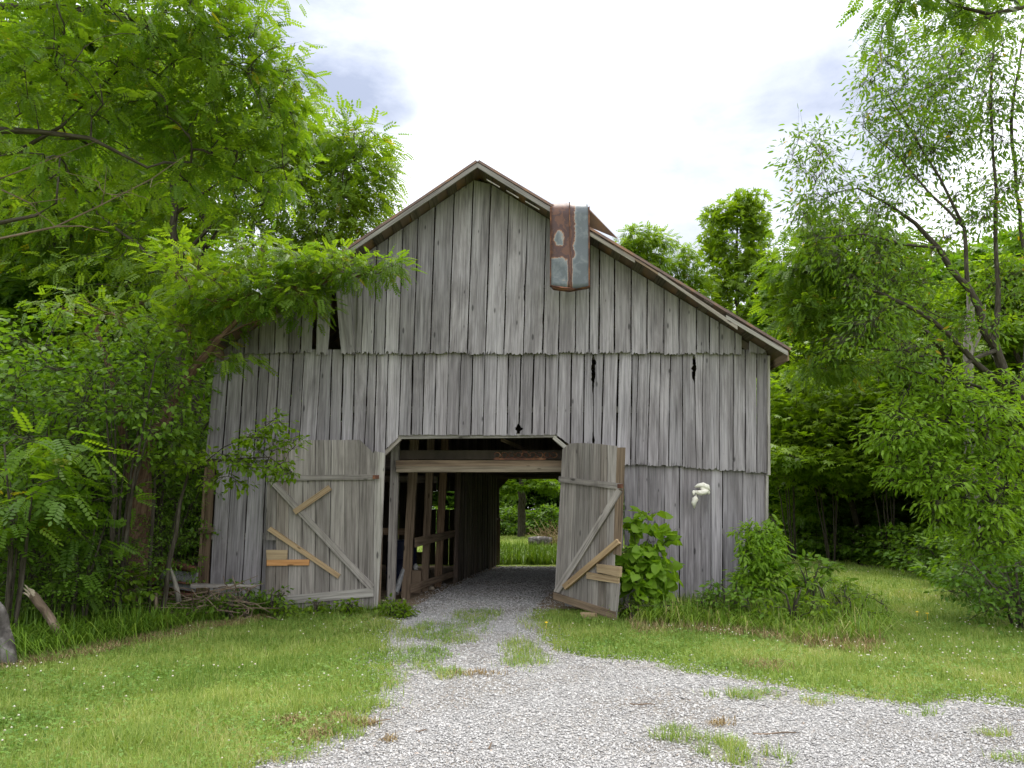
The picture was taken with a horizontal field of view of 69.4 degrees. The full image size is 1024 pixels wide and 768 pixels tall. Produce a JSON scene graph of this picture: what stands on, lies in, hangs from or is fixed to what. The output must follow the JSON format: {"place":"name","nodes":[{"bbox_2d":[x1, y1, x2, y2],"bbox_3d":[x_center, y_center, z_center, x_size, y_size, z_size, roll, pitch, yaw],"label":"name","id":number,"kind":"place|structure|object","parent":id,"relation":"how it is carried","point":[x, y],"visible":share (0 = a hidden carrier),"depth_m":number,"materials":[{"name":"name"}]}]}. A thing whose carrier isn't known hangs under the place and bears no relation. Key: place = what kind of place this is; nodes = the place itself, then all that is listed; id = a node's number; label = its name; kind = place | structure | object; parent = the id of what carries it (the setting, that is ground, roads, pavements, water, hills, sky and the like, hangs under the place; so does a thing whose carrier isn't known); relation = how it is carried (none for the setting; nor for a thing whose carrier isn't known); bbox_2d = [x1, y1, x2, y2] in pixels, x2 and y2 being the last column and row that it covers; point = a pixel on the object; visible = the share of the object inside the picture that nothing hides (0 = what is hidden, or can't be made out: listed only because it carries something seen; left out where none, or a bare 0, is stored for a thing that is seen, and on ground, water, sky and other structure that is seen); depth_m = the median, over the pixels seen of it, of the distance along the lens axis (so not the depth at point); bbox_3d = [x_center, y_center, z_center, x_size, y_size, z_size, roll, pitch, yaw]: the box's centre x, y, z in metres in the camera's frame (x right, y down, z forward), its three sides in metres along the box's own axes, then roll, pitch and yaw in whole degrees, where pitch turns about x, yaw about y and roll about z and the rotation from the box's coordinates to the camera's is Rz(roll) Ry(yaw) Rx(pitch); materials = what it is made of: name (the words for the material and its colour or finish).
{"place":"outdoors","nodes":[
{"label":"outdoors","id":0,"kind":"place"},
{"bbox_2d":[131,70,251,285],"bbox_3d":[-13.307,-3.675,26.859,7.128,19.375,6.950,2,-10,-10],"label":"woodland tree","id":1,"kind":"object","parent":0,"point":[192,239],"visible":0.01,"depth_m":27.11,"materials":[{"name":"green plant"}]},
{"bbox_2d":[385,539,416,591],"bbox_3d":[-2.184,3.572,14.611,0.615,0.964,0.616,0,-10,0],"label":"drum","id":2,"kind":"object","parent":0,"point":[400,553],"visible":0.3,"depth_m":14.38,"materials":[{"name":"blue paint"}]},
{"bbox_2d":[299,565,579,608],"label":"dirt floor","id":3,"kind":"structure","parent":0,"point":[446,582],"depth_m":13.96,"materials":[{"name":"brown soil"}]},
{"bbox_2d":[0,533,1023,767],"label":"ground","id":4,"kind":"structure","parent":0,"point":[517,565],"depth_m":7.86,"materials":[{"name":"green plant"}]},
{"bbox_2d":[0,602,17,665],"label":"grey stump","id":5,"kind":"object","parent":4,"relation":"on","point":[6,634],"visible":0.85,"depth_m":7.54,"materials":[{"name":"grey wood"}]},
{"bbox_2d":[255,585,293,617],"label":"weed bush","id":6,"kind":"object","parent":4,"relation":"on","point":[276,598],"visible":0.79,"depth_m":10.98,"materials":[{"name":"green plant"}]},
{"bbox_2d":[268,596,301,619],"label":"weed bush","id":7,"kind":"object","parent":4,"relation":"on","point":[284,607],"visible":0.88,"depth_m":10.78,"materials":[{"name":"green plant"}]},
{"bbox_2d":[330,597,365,615],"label":"weed bush","id":8,"kind":"object","parent":4,"relation":"on","point":[345,608],"visible":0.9,"depth_m":11.05,"materials":[{"name":"green plant"}]},
{"bbox_2d":[0,601,903,746],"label":"dry grass","id":9,"kind":"structure","parent":4,"relation":"on","point":[721,721],"depth_m":8.52,"materials":[{"name":"green plant"}]},
{"bbox_2d":[197,160,790,619],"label":"barn","id":10,"kind":"structure","parent":4,"relation":"on","point":[611,374],"depth_m":12.23,"materials":[{"name":"grey wood"}]},
{"bbox_2d":[265,440,378,608],"bbox_3d":[-3.034,2.281,11.714,1.816,2.801,0.086,0,-10,0],"label":"door","id":11,"kind":"structure","parent":10,"relation":"in","point":[302,507],"depth_m":11.73,"materials":[{"name":"grey wood"}]},
{"bbox_2d":[553,443,625,619],"bbox_3d":[1.137,2.154,11.160,0.098,2.579,1.760,6,-11,-32],"label":"door","id":12,"kind":"structure","parent":10,"relation":"in","point":[590,523],"depth_m":11.10,"materials":[{"name":"grey wood"}]},
{"bbox_2d":[0,561,1023,767],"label":"clover patches","id":13,"kind":"object","parent":4,"relation":"on","point":[235,717],"visible":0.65,"depth_m":6.78,"materials":[{"name":"green plant"}]},
{"bbox_2d":[1,546,1023,757],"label":"clover flowers","id":14,"kind":"object","parent":4,"relation":"on","point":[298,738],"visible":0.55,"depth_m":7.53,"materials":[{"name":"white plant"}]},
{"bbox_2d":[499,505,532,535],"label":"undergrowth shrub","id":15,"kind":"object","parent":4,"relation":"on","point":[506,514],"visible":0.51,"depth_m":42.95,"materials":[{"name":"green plant"}]},
{"bbox_2d":[497,538,556,564],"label":"long grass","id":16,"kind":"structure","parent":4,"relation":"on","point":[531,554],"depth_m":21.43,"materials":[{"name":"green plant"}]},
{"bbox_2d":[499,479,560,536],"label":"grey trunked tree","id":17,"kind":"object","parent":4,"relation":"on","point":[547,487],"visible":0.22,"depth_m":40.33,"materials":[{"name":"green plant"}]},
{"bbox_2d":[526,503,558,535],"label":"undergrowth shrub","id":18,"kind":"object","parent":4,"relation":"on","point":[552,518],"visible":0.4,"depth_m":43.87,"materials":[{"name":"green plant"}]},
{"bbox_2d":[612,220,685,274],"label":"feathery tree","id":19,"kind":"object","parent":4,"relation":"on","point":[642,246],"visible":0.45,"depth_m":30.91,"materials":[{"name":"green plant"}]},
{"bbox_2d":[615,506,684,608],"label":"redbud shrub","id":20,"kind":"object","parent":4,"relation":"on","point":[649,575],"visible":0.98,"depth_m":10.88,"materials":[{"name":"green plant"}]},
{"bbox_2d":[662,241,723,300],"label":"feathery tree","id":21,"kind":"object","parent":4,"relation":"on","point":[698,283],"visible":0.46,"depth_m":31.93,"materials":[{"name":"green plant"}]},
{"bbox_2d":[694,573,753,617],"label":"weed bush","id":22,"kind":"object","parent":4,"relation":"on","point":[716,585],"visible":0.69,"depth_m":10.46,"materials":[{"name":"green plant"}]},
{"bbox_2d":[693,186,779,323],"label":"maple tree","id":23,"kind":"object","parent":4,"relation":"on","point":[735,273],"visible":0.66,"depth_m":34.06,"materials":[{"name":"green plant"}]},
{"bbox_2d":[714,589,785,622],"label":"weed bush","id":24,"kind":"object","parent":4,"relation":"on","point":[742,601],"visible":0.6,"depth_m":10.08,"materials":[{"name":"green plant"}]},
{"bbox_2d":[722,511,802,606],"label":"leafy bush","id":25,"kind":"object","parent":4,"relation":"on","point":[762,550],"visible":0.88,"depth_m":10.74,"materials":[{"name":"green plant"}]},
{"bbox_2d":[612,570,953,656],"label":"long grass","id":26,"kind":"structure","parent":4,"relation":"on","point":[689,613],"depth_m":9.76,"materials":[{"name":"green plant"}]},
{"bbox_2d":[753,573,837,626],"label":"weed bush","id":27,"kind":"object","parent":4,"relation":"on","point":[808,602],"visible":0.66,"depth_m":9.74,"materials":[{"name":"green plant"}]},
{"bbox_2d":[756,341,835,559],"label":"tall shrub","id":28,"kind":"object","parent":4,"relation":"on","point":[776,394],"visible":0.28,"depth_m":22.48,"materials":[{"name":"green plant"}]},
{"bbox_2d":[744,227,850,407],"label":"maple tree","id":29,"kind":"object","parent":4,"relation":"on","point":[749,301],"visible":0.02,"depth_m":28.96,"materials":[{"name":"green plant"}]},
{"bbox_2d":[778,549,857,614],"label":"weed bush","id":30,"kind":"object","parent":4,"relation":"on","point":[828,570],"visible":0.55,"depth_m":10.66,"materials":[{"name":"green plant"}]},
{"bbox_2d":[769,367,883,563],"bbox_3d":[9.304,2.343,21.846,3.876,5.833,3.983,0,-10,0],"label":"tall shrub","id":31,"kind":"object","parent":4,"relation":"on","point":[833,490],"visible":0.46,"depth_m":21.41,"materials":[{"name":"green plant"}]},
{"bbox_2d":[800,575,870,620],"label":"weed bush","id":32,"kind":"object","parent":4,"relation":"on","point":[829,590],"visible":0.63,"depth_m":9.98,"materials":[{"name":"green plant"}]},
{"bbox_2d":[827,582,899,626],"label":"weed bush","id":33,"kind":"object","parent":4,"relation":"on","point":[868,597],"visible":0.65,"depth_m":9.76,"materials":[{"name":"green plant"}]},
{"bbox_2d":[763,0,1023,429],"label":"box elder tree","id":34,"kind":"object","parent":4,"relation":"on","point":[944,81],"visible":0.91,"depth_m":12.59,"materials":[{"name":"green plant"}]},
{"bbox_2d":[836,0,1023,75],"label":"locust tree","id":35,"kind":"object","parent":4,"relation":"on","point":[961,11],"visible":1,"depth_m":8.27,"materials":[{"name":"green plant"}]},
{"bbox_2d":[848,356,1023,572],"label":"ash sapling","id":36,"kind":"object","parent":4,"relation":"on","point":[941,399],"visible":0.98,"depth_m":11.08,"materials":[{"name":"green plant"}]},
{"bbox_2d":[923,549,1023,635],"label":"dark shrub","id":37,"kind":"object","parent":4,"relation":"on","point":[982,579],"visible":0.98,"depth_m":9.90,"materials":[{"name":"green plant"}]},
{"bbox_2d":[2,0,1023,509],"label":"sky","id":38,"kind":"structure","parent":0,"point":[631,111],"materials":[{"name":"white"}]},
{"bbox_2d":[218,565,1023,767],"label":"gravel driveway","id":39,"kind":"structure","parent":0,"point":[649,664],"depth_m":5.82,"materials":[{"name":"grey gravel"}]},
{"bbox_2d":[832,556,1022,613],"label":"forest floor","id":40,"kind":"structure","parent":0,"point":[861,564],"depth_m":20.70,"materials":[{"name":"green plant"}]},
{"bbox_2d":[749,289,813,515],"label":"woodland tree","id":41,"kind":"object","parent":40,"relation":"on","point":[754,321],"visible":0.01,"depth_m":29.03,"materials":[{"name":"green plant"}]},
{"bbox_2d":[756,320,853,539],"bbox_3d":[9.907,1.621,25.497,4.822,8.446,4.702,2,-10,-13],"label":"woodland tree","id":42,"kind":"object","parent":40,"relation":"on","point":[800,508],"visible":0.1,"depth_m":24.53,"materials":[{"name":"green plant"}]},
{"bbox_2d":[781,516,848,557],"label":"undergrowth shrub","id":43,"kind":"object","parent":40,"relation":"on","point":[814,531],"visible":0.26,"depth_m":23.73,"materials":[{"name":"green plant"}]},
{"bbox_2d":[789,523,870,561],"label":"undergrowth shrub","id":44,"kind":"object","parent":40,"relation":"on","point":[820,542],"visible":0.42,"depth_m":22.90,"materials":[{"name":"green plant"}]},
{"bbox_2d":[779,327,892,538],"bbox_3d":[10.968,1.759,24.873,5.158,7.966,4.553,2,-10,-9],"label":"woodland tree","id":45,"kind":"object","parent":40,"relation":"on","point":[801,519],"visible":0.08,"depth_m":23.42,"materials":[{"name":"green plant"}]},
{"bbox_2d":[769,400,914,547],"bbox_3d":[9.460,2.849,21.779,5.330,4.793,4.114,0,-10,0],"label":"layered tree","id":46,"kind":"object","parent":40,"relation":"on","point":[854,476],"visible":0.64,"depth_m":20.94,"materials":[{"name":"green plant"}]},
{"bbox_2d":[810,524,903,564],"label":"undergrowth shrub","id":47,"kind":"object","parent":40,"relation":"on","point":[846,541],"visible":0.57,"depth_m":21.90,"materials":[{"name":"green plant"}]},
{"bbox_2d":[802,335,947,557],"bbox_3d":[10.487,1.605,21.038,3.796,7.023,3.920,4,-10,-23],"label":"tall shrub","id":48,"kind":"object","parent":40,"relation":"on","point":[847,401],"visible":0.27,"depth_m":20.82,"materials":[{"name":"green plant"}]},
{"bbox_2d":[819,336,931,540],"bbox_3d":[12.053,1.817,23.672,4.822,7.452,4.702,9,-13,-43],"label":"woodland tree","id":49,"kind":"object","parent":40,"relation":"on","point":[868,504],"visible":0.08,"depth_m":22.52,"materials":[{"name":"green plant"}]},
{"bbox_2d":[746,195,1007,535],"bbox_3d":[6.962,0.073,13.618,5.096,7.576,2.940,0,-10,0],"label":"feathery tree","id":50,"kind":"object","parent":40,"relation":"on","point":[810,296],"visible":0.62,"depth_m":13.54,"materials":[{"name":"green plant"}]},
{"bbox_2d":[848,524,934,564],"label":"undergrowth shrub","id":51,"kind":"object","parent":40,"relation":"on","point":[873,542],"visible":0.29,"depth_m":20.95,"materials":[{"name":"green plant"}]},
{"bbox_2d":[845,303,963,529],"bbox_3d":[11.854,1.396,21.197,4.355,7.468,4.934,-3,-10,16],"label":"woodland tree","id":52,"kind":"object","parent":40,"relation":"on","point":[872,519],"visible":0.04,"depth_m":21.54,"materials":[{"name":"green plant"}]},
{"bbox_2d":[871,522,954,570],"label":"undergrowth shrub","id":53,"kind":"object","parent":40,"relation":"on","point":[898,544],"visible":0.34,"depth_m":19.31,"materials":[{"name":"green plant"}]},
{"bbox_2d":[831,549,998,589],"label":"undergrowth","id":54,"kind":"object","parent":40,"relation":"on","point":[864,559],"visible":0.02,"depth_m":20.48,"materials":[{"name":"green plant"}]},
{"bbox_2d":[883,529,967,577],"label":"undergrowth shrub","id":55,"kind":"object","parent":40,"relation":"on","point":[915,558],"visible":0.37,"depth_m":17.19,"materials":[{"name":"green plant"}]},
{"bbox_2d":[892,239,990,304],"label":"woodland tree","id":56,"kind":"object","parent":40,"relation":"on","point":[945,248],"visible":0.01,"depth_m":28.77,"materials":[{"name":"green plant"}]},
{"bbox_2d":[908,531,984,585],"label":"undergrowth shrub","id":57,"kind":"object","parent":40,"relation":"on","point":[943,545],"visible":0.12,"depth_m":15.30,"materials":[{"name":"green plant"}]},
{"bbox_2d":[880,278,1023,542],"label":"woodland tree","id":58,"kind":"object","parent":40,"relation":"on","point":[956,361],"visible":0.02,"depth_m":19.81,"materials":[{"name":"green plant"}]},
{"bbox_2d":[944,277,993,562],"bbox_3d":[8.827,0.836,14.832,2.193,6.469,0.802,0,-10,0],"label":"dead snag","id":59,"kind":"object","parent":40,"relation":"on","point":[972,351],"visible":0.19,"depth_m":15.26,"materials":[{"name":"grey wood"}]},
{"bbox_2d":[919,251,1023,540],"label":"woodland tree","id":60,"kind":"object","parent":40,"relation":"on","point":[1017,359],"visible":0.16,"depth_m":17.89,"materials":[{"name":"green plant"}]},
{"bbox_2d":[921,221,1023,466],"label":"woodland tree","id":61,"kind":"object","parent":40,"relation":"on","point":[957,260],"visible":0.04,"depth_m":24.39,"materials":[{"name":"green plant"}]},
{"bbox_2d":[927,543,1022,599],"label":"undergrowth shrub","id":62,"kind":"object","parent":40,"relation":"on","point":[945,570],"visible":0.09,"depth_m":13.27,"materials":[{"name":"green plant"}]},
{"bbox_2d":[945,533,1023,607],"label":"undergrowth shrub","id":63,"kind":"object","parent":40,"relation":"on","point":[1021,574],"visible":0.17,"depth_m":11.78,"materials":[{"name":"green plant"}]},
{"label":"forest floor","id":64,"kind":"structure","parent":0,"visible":0},
{"bbox_2d":[0,447,66,609],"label":"leafy shrub","id":65,"kind":"object","parent":64,"relation":"on","point":[34,543],"visible":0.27,"depth_m":9.37,"materials":[{"name":"green plant"}]},
{"bbox_2d":[23,585,67,643],"bbox_3d":[-5.388,2.675,8.584,0.537,0.692,0.182,0,-10,0],"label":"broken log","id":66,"kind":"object","parent":64,"relation":"on","point":[37,601],"visible":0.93,"depth_m":8.55,"materials":[{"name":"brown wood"}]},
{"bbox_2d":[0,367,96,592],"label":"leafy shrub","id":67,"kind":"object","parent":64,"relation":"on","point":[13,426],"visible":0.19,"depth_m":10.53,"materials":[{"name":"green plant"}]},
{"bbox_2d":[0,315,117,584],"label":"leafy shrub","id":68,"kind":"object","parent":64,"relation":"on","point":[21,359],"visible":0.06,"depth_m":12.95,"materials":[{"name":"green plant"}]},
{"bbox_2d":[0,318,123,570],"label":"leafy shrub","id":69,"kind":"object","parent":64,"relation":"on","point":[29,335],"visible":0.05,"depth_m":16.49,"materials":[{"name":"green plant"}]},
{"bbox_2d":[0,527,133,628],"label":"leafy shrub","id":70,"kind":"object","parent":64,"relation":"on","point":[68,577],"visible":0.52,"depth_m":9.22,"materials":[{"name":"green plant"}]},
{"bbox_2d":[0,407,140,634],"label":"pinnate sapling","id":71,"kind":"object","parent":64,"relation":"on","point":[51,485],"visible":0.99,"depth_m":8.68,"materials":[{"name":"green plant"}]},
{"bbox_2d":[0,0,147,554],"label":"woodland tree","id":72,"kind":"object","parent":64,"relation":"on","point":[89,50],"visible":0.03,"depth_m":22.69,"materials":[{"name":"green plant"}]},
{"bbox_2d":[0,303,150,608],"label":"leafy shrub","id":73,"kind":"object","parent":64,"relation":"on","point":[48,355],"visible":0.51,"depth_m":10.51,"materials":[{"name":"green plant"}]},
{"bbox_2d":[0,145,164,540],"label":"woodland tree","id":74,"kind":"object","parent":64,"relation":"on","point":[13,291],"visible":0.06,"depth_m":18.26,"materials":[{"name":"green plant"}]},
{"bbox_2d":[0,367,169,597],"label":"leafy shrub","id":75,"kind":"object","parent":64,"relation":"on","point":[54,381],"visible":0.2,"depth_m":10.84,"materials":[{"name":"green plant"}]},
{"bbox_2d":[15,475,159,622],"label":"pinnate sapling","id":76,"kind":"object","parent":64,"relation":"on","point":[73,550],"visible":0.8,"depth_m":9.28,"materials":[{"name":"green plant"}]},
{"bbox_2d":[0,321,183,573],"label":"leafy shrub","id":77,"kind":"object","parent":64,"relation":"on","point":[76,330],"visible":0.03,"depth_m":14.34,"materials":[{"name":"green plant"}]},
{"bbox_2d":[0,137,185,239],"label":"dead sapling","id":78,"kind":"object","parent":64,"relation":"on","point":[39,214],"visible":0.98,"depth_m":8.09,"materials":[{"name":"brown wood"}]},
{"bbox_2d":[0,342,205,580],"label":"leafy shrub","id":79,"kind":"object","parent":64,"relation":"on","point":[121,470],"visible":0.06,"depth_m":12.24,"materials":[{"name":"green plant"}]},
{"bbox_2d":[1,229,210,551],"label":"woodland tree","id":80,"kind":"object","parent":64,"relation":"on","point":[115,291],"visible":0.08,"depth_m":19.60,"materials":[{"name":"green plant"}]},
{"bbox_2d":[64,553,160,613],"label":"leafy shrub","id":81,"kind":"object","parent":64,"relation":"on","point":[125,587],"visible":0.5,"depth_m":9.84,"materials":[{"name":"green plant"}]},
{"bbox_2d":[54,523,174,615],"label":"leafy shrub","id":82,"kind":"object","parent":64,"relation":"on","point":[152,575],"visible":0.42,"depth_m":10.11,"materials":[{"name":"green plant"}]},
{"bbox_2d":[27,315,211,572],"bbox_3d":[-6.758,1.376,14.085,4.031,5.204,3.986,4,-10,-25],"label":"leafy shrub","id":83,"kind":"object","parent":64,"relation":"on","point":[208,381],"visible":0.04,"depth_m":13.89,"materials":[{"name":"green plant"}]},
{"bbox_2d":[36,304,220,612],"bbox_3d":[-5.334,1.132,10.261,2.094,4.398,2.229,-8,-12,39],"label":"leafy shrub","id":84,"kind":"object","parent":64,"relation":"on","point":[124,398],"visible":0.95,"depth_m":10.24,"materials":[{"name":"green plant"}]},
{"bbox_2d":[0,584,285,674],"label":"long grass","id":85,"kind":"structure","parent":64,"relation":"on","point":[142,620],"depth_m":9.03,"materials":[{"name":"green plant"}]},
{"bbox_2d":[152,559,197,606],"bbox_3d":[-5.255,3.132,11.755,0.852,0.731,0.980,0,-10,0],"label":"rusted grille","id":86,"kind":"object","parent":85,"relation":"on","point":[182,582],"visible":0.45,"depth_m":11.35,"materials":[{"name":"metal"}]},
{"bbox_2d":[100,324,224,602],"bbox_3d":[-5.562,1.278,11.738,1.699,4.598,1.625,0,-10,0],"label":"leafy shrub","id":87,"kind":"object","parent":64,"relation":"on","point":[159,501],"visible":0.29,"depth_m":11.78,"materials":[{"name":"green plant"}]},
{"bbox_2d":[81,411,248,586],"bbox_3d":[-5.634,2.051,12.284,2.519,3.253,2.492,0,-10,0],"label":"leafy shrub","id":88,"kind":"object","parent":64,"relation":"on","point":[183,508],"visible":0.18,"depth_m":11.98,"materials":[{"name":"green plant"}]},
{"bbox_2d":[0,0,331,238],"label":"locust tree","id":89,"kind":"object","parent":64,"relation":"on","point":[202,37],"visible":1,"depth_m":9.13,"materials":[{"name":"green plant"}]},
{"bbox_2d":[120,475,215,604],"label":"leafy shrub","id":90,"kind":"object","parent":64,"relation":"on","point":[170,537],"visible":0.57,"depth_m":11.24,"materials":[{"name":"green plant"}]},
{"bbox_2d":[125,362,212,572],"bbox_3d":[-6.392,1.800,14.951,3.074,4.637,2.807,-3,-10,15],"label":"leafy shrub","id":91,"kind":"object","parent":64,"relation":"on","point":[205,433],"visible":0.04,"depth_m":14.69,"materials":[{"name":"green plant"}]},
{"bbox_2d":[0,9,339,555],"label":"locust tree","id":92,"kind":"object","parent":64,"relation":"on","point":[27,242],"visible":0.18,"depth_m":16.95,"materials":[{"name":"green plant"}]},
{"bbox_2d":[152,439,247,578],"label":"leafy shrub","id":93,"kind":"object","parent":64,"relation":"on","point":[193,550],"visible":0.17,"depth_m":12.57,"materials":[{"name":"green plant"}]},
{"bbox_2d":[122,576,289,620],"bbox_3d":[-4.439,3.054,10.543,2.482,0.641,0.964,0,-10,0],"label":"brush pile","id":94,"kind":"object","parent":64,"relation":"on","point":[185,599],"visible":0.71,"depth_m":10.52,"materials":[{"name":"brown wood"}]},
{"bbox_2d":[0,73,422,577],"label":"locust tree","id":95,"kind":"object","parent":64,"relation":"on","point":[351,209],"visible":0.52,"depth_m":15.63,"materials":[{"name":"green plant"}]},
{"bbox_2d":[128,408,311,624],"bbox_3d":[-4.033,1.821,10.162,2.587,3.031,0.969,-2,-10,9],"label":"leafy shrub","id":96,"kind":"object","parent":64,"relation":"on","point":[237,461],"visible":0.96,"depth_m":10.26,"materials":[{"name":"green plant"}]},
{"bbox_2d":[14,220,426,611],"bbox_3d":[-4.471,0.492,11.546,6.432,6.107,2.892,0,-10,0],"label":"locust tree","id":97,"kind":"object","parent":64,"relation":"on","point":[286,277],"visible":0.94,"depth_m":11.29,"materials":[{"name":"green plant"}]},
{"bbox_2d":[201,594,251,623],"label":"weed bush","id":98,"kind":"object","parent":64,"relation":"on","point":[223,599],"visible":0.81,"depth_m":10.43,"materials":[{"name":"green plant"}]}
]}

